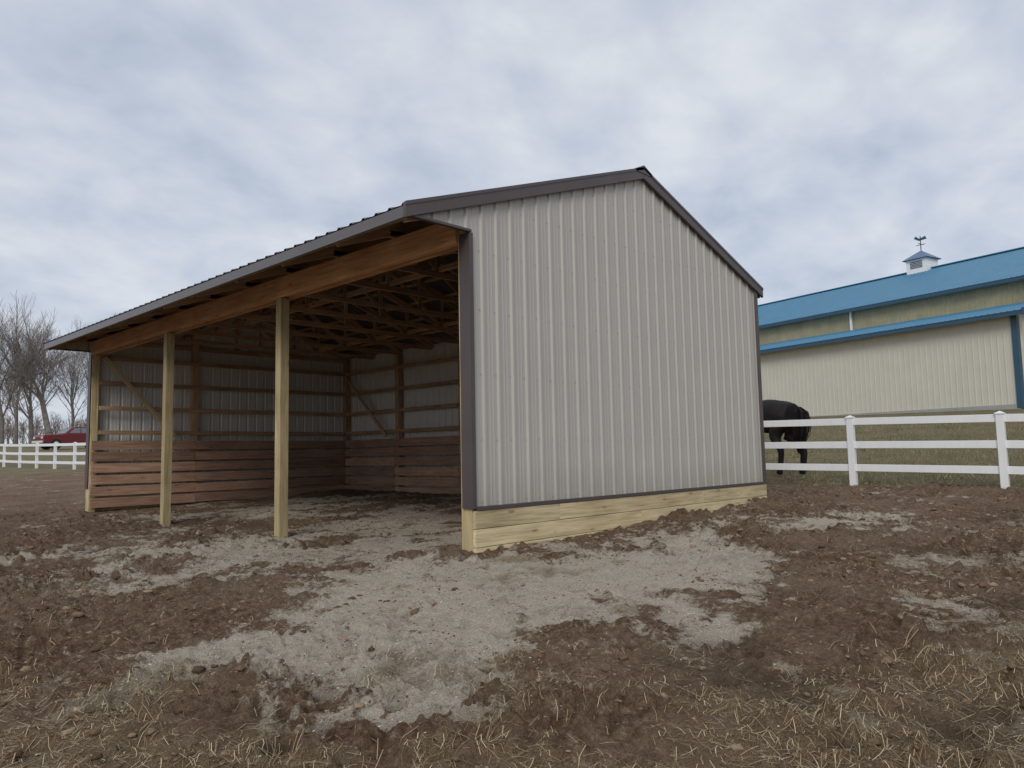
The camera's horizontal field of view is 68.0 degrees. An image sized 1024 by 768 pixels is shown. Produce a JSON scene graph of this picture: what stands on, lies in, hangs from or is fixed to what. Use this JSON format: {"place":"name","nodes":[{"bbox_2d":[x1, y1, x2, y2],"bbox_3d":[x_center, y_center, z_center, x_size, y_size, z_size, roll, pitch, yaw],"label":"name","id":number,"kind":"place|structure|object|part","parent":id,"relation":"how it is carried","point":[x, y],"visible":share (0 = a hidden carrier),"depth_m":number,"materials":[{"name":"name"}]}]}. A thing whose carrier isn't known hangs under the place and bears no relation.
{"place":"outdoors","nodes":[
{"label":"outdoors","id":0,"kind":"place"},
{"bbox_2d":[0,409,1023,767],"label":"ground","id":1,"kind":"structure","parent":0,"point":[30,491],"depth_m":5.33,"materials":[{"name":"brown soil"}]},
{"bbox_2d":[0,329,58,443],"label":"bare tree","id":2,"kind":"object","parent":1,"relation":"on","point":[15,414],"visible":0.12,"depth_m":91.77,"materials":[{"name":"brown plant"}]},
{"bbox_2d":[0,312,63,446],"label":"bare tree","id":3,"kind":"object","parent":1,"relation":"on","point":[29,412],"visible":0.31,"depth_m":84.86,"materials":[{"name":"brown plant"}]},
{"bbox_2d":[0,299,76,447],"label":"bare tree","id":4,"kind":"object","parent":1,"relation":"on","point":[14,387],"visible":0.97,"depth_m":78.17,"materials":[{"name":"brown plant"}]},
{"bbox_2d":[0,442,85,469],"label":"white vinyl fence","id":5,"kind":"object","parent":1,"relation":"on","point":[55,453],"visible":0.69,"depth_m":40.94,"materials":[{"name":"white plastic"}]},
{"bbox_2d":[0,290,87,434],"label":"bare tree","id":6,"kind":"object","parent":1,"relation":"on","point":[45,417],"visible":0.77,"depth_m":80.73,"materials":[{"name":"brown plant"}]},
{"bbox_2d":[4,411,86,443],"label":"distant tree line","id":7,"kind":"object","parent":1,"relation":"on","point":[10,431],"visible":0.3,"depth_m":119.20,"materials":[{"name":"grey plant"}]},
{"bbox_2d":[9,322,88,426],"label":"bare tree","id":8,"kind":"object","parent":1,"relation":"on","point":[72,392],"visible":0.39,"depth_m":96.34,"materials":[{"name":"brown plant"}]},
{"bbox_2d":[32,427,85,449],"bbox_3d":[-36.916,4.558,63.869,1.910,1.880,5.606,-5,-6,35],"label":"red pickup truck","id":9,"kind":"object","parent":1,"relation":"on","point":[71,435],"visible":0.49,"depth_m":62.72,"materials":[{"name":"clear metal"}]},
{"bbox_3d":[-36.390,3.860,63.263,0.008,0.440,0.870,-5,-6,35],"label":"side window","id":10,"kind":"part","parent":9,"relation":"part of","materials":[{"name":"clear glass"}]},
{"bbox_2d":[70,315,113,391],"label":"bare tree","id":11,"kind":"object","parent":1,"relation":"on","point":[82,359],"visible":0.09,"depth_m":91.99,"materials":[{"name":"brown plant"}]},
{"bbox_2d":[42,165,766,552],"bbox_3d":[-2.743,0.118,14.384,12.260,5.485,7.735,-6,-7,44],"label":"run in shed","id":12,"kind":"object","parent":1,"relation":"on","point":[560,359],"visible":0.98,"depth_m":11.19,"materials":[{"name":"metal"}]},
{"bbox_2d":[0,499,1023,767],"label":"scattered straw","id":13,"kind":"object","parent":1,"relation":"on","point":[408,741],"visible":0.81,"depth_m":3.82,"materials":[{"name":"beige plant"}]},
{"bbox_2d":[0,472,1023,767],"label":"mud clods","id":14,"kind":"object","parent":1,"relation":"on","point":[438,734],"visible":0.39,"depth_m":6.07,"materials":[{"name":"brown soil"}]},
{"bbox_2d":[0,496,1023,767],"bbox_3d":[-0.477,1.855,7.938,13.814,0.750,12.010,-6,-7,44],"label":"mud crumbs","id":15,"kind":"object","parent":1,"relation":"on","point":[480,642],"visible":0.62,"depth_m":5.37,"materials":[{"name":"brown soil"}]},
{"bbox_2d":[0,534,1023,767],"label":"gravel stones","id":16,"kind":"object","parent":1,"relation":"on","point":[478,615],"visible":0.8,"depth_m":5.82,"materials":[{"name":"grey gravel"}]},
{"bbox_2d":[763,400,810,474],"bbox_3d":[5.950,1.278,18.264,0.844,1.752,3.256,1,-6,-24],"label":"black horse","id":17,"kind":"object","parent":1,"relation":"on","point":[773,410],"visible":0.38,"depth_m":17.24},
{"bbox_2d":[758,236,1023,416],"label":"blue roof barn","id":18,"kind":"structure","parent":1,"relation":"on","point":[925,332],"depth_m":34.47,"materials":[{"name":"metal"}]},
{"bbox_2d":[764,411,1023,488],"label":"white vinyl fence","id":19,"kind":"object","parent":1,"relation":"on","point":[1002,444],"visible":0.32,"depth_m":14.71,"materials":[{"name":"white plastic"}]},
{"bbox_2d":[0,0,1023,443],"label":"sky","id":20,"kind":"structure","parent":0,"point":[150,150],"materials":[{"name":"grey"}]},
{"bbox_2d":[764,422,1023,488],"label":"grass","id":21,"kind":"structure","parent":0,"point":[922,452],"depth_m":19.18,"materials":[{"name":"green plant"}]}
]}

